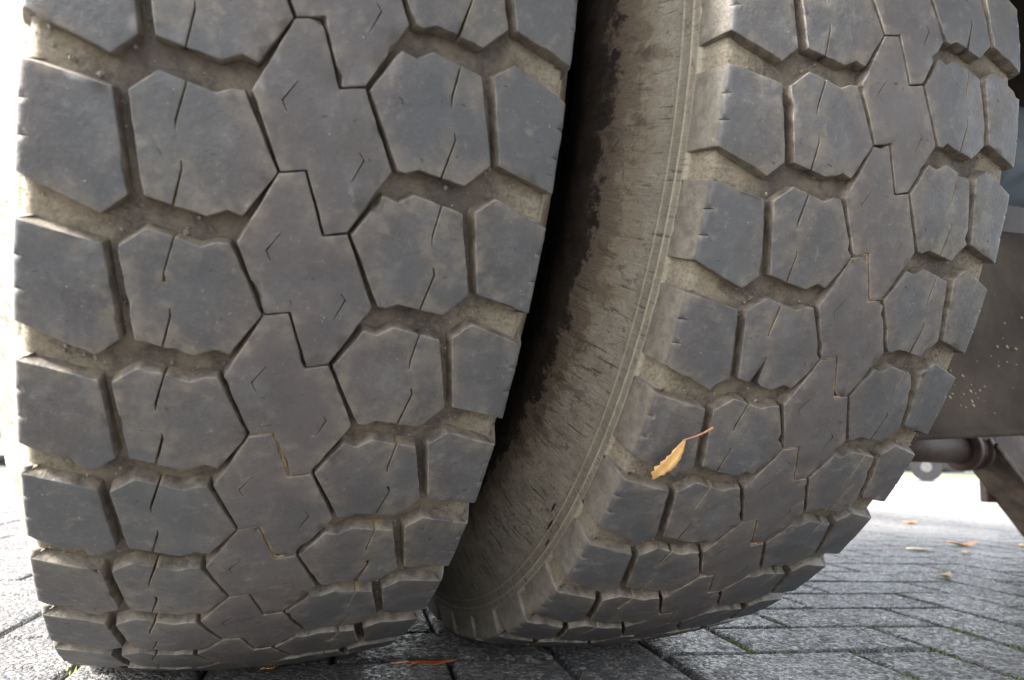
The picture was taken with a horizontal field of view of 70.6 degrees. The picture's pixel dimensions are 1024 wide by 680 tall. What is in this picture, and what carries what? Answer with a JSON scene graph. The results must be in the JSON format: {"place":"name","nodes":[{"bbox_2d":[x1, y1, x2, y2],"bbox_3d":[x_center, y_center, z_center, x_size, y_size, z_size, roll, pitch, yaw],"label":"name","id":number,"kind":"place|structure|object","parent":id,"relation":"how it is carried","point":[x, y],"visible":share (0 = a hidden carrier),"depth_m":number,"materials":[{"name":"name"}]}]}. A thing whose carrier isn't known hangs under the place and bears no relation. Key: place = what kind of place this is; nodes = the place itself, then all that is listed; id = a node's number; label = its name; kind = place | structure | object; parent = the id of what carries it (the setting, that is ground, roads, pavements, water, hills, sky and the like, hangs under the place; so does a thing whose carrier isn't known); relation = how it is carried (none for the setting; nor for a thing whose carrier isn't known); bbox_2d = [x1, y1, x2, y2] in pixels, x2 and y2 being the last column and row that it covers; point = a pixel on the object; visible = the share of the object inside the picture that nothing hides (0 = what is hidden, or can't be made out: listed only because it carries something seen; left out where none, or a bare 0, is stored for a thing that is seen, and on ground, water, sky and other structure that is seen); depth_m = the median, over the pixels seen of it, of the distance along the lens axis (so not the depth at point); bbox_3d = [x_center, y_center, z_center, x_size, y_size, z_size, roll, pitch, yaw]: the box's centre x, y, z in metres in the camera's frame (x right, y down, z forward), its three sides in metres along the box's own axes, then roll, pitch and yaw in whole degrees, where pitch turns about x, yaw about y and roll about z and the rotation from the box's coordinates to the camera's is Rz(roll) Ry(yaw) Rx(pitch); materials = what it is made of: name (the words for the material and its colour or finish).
{"place":"outdoors","nodes":[
{"label":"outdoors","id":0,"kind":"place"},
{"bbox_2d":[0,442,979,491],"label":"paving","id":1,"kind":"structure","parent":0,"point":[956,484],"depth_m":13.02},
{"bbox_2d":[0,455,1023,679],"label":"pavement","id":2,"kind":"structure","parent":0,"point":[885,537],"depth_m":0.83,"materials":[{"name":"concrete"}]},
{"bbox_2d":[260,666,274,669],"bbox_3d":[-0.214,0.287,0.634,0.014,0.003,0.008,11,-13,-43],"label":"fallen leaf","id":3,"kind":"object","parent":2,"relation":"on","point":[269,667],"visible":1,"depth_m":0.63,"materials":[{"name":"plant"}]},
{"bbox_2d":[390,659,457,663],"bbox_3d":[-0.081,0.297,0.667,0.062,0.004,0.017,5,-9,-14],"label":"fallen leaf","id":4,"kind":"object","parent":2,"relation":"on","point":[429,661],"visible":1,"depth_m":0.67,"materials":[{"name":"plant"}]},
{"bbox_2d":[0,0,1023,670],"bbox_3d":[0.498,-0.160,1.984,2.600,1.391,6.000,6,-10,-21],"label":"truck","id":5,"kind":"object","parent":2,"relation":"on","point":[330,328],"visible":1,"depth_m":0.43,"materials":[{"name":"rubber"}]},
{"bbox_2d":[651,426,713,479],"bbox_3d":[0.108,0.072,0.472,0.016,0.054,0.006,28,21,-21],"label":"fallen leaf","id":6,"kind":"object","parent":5,"relation":"on","point":[669,462],"visible":1,"depth_m":0.47,"materials":[{"name":"plant"}]},
{"bbox_2d":[906,547,934,549],"bbox_3d":[1.004,0.520,1.802,0.103,0.005,0.041,0,-10,16],"label":"fallen leaf","id":7,"kind":"object","parent":2,"relation":"on","point":[912,548],"visible":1,"depth_m":1.80,"materials":[{"name":"beige plant"}]},
{"bbox_2d":[935,571,951,577],"bbox_3d":[0.807,0.439,1.351,0.074,0.010,0.022,10,-12,-41],"label":"fallen leaf","id":8,"kind":"object","parent":2,"relation":"on","point":[947,574],"visible":1,"depth_m":1.36,"materials":[{"name":"beige plant"}]},
{"bbox_2d":[934,541,977,545],"bbox_3d":[1.210,0.552,1.968,0.105,0.013,0.053,-4,-11,33],"label":"fallen leaf","id":9,"kind":"object","parent":2,"relation":"on","point":[965,544],"visible":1,"depth_m":1.96,"materials":[{"name":"plant"}]},
{"bbox_2d":[905,462,971,480],"bbox_3d":[8.355,2.566,17.272,4.350,1.445,2.040,-3,-11,29],"label":"parked car","id":10,"kind":"object","parent":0,"point":[924,471],"visible":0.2,"depth_m":15.74,"materials":[{"name":"grey metal"}]}
]}

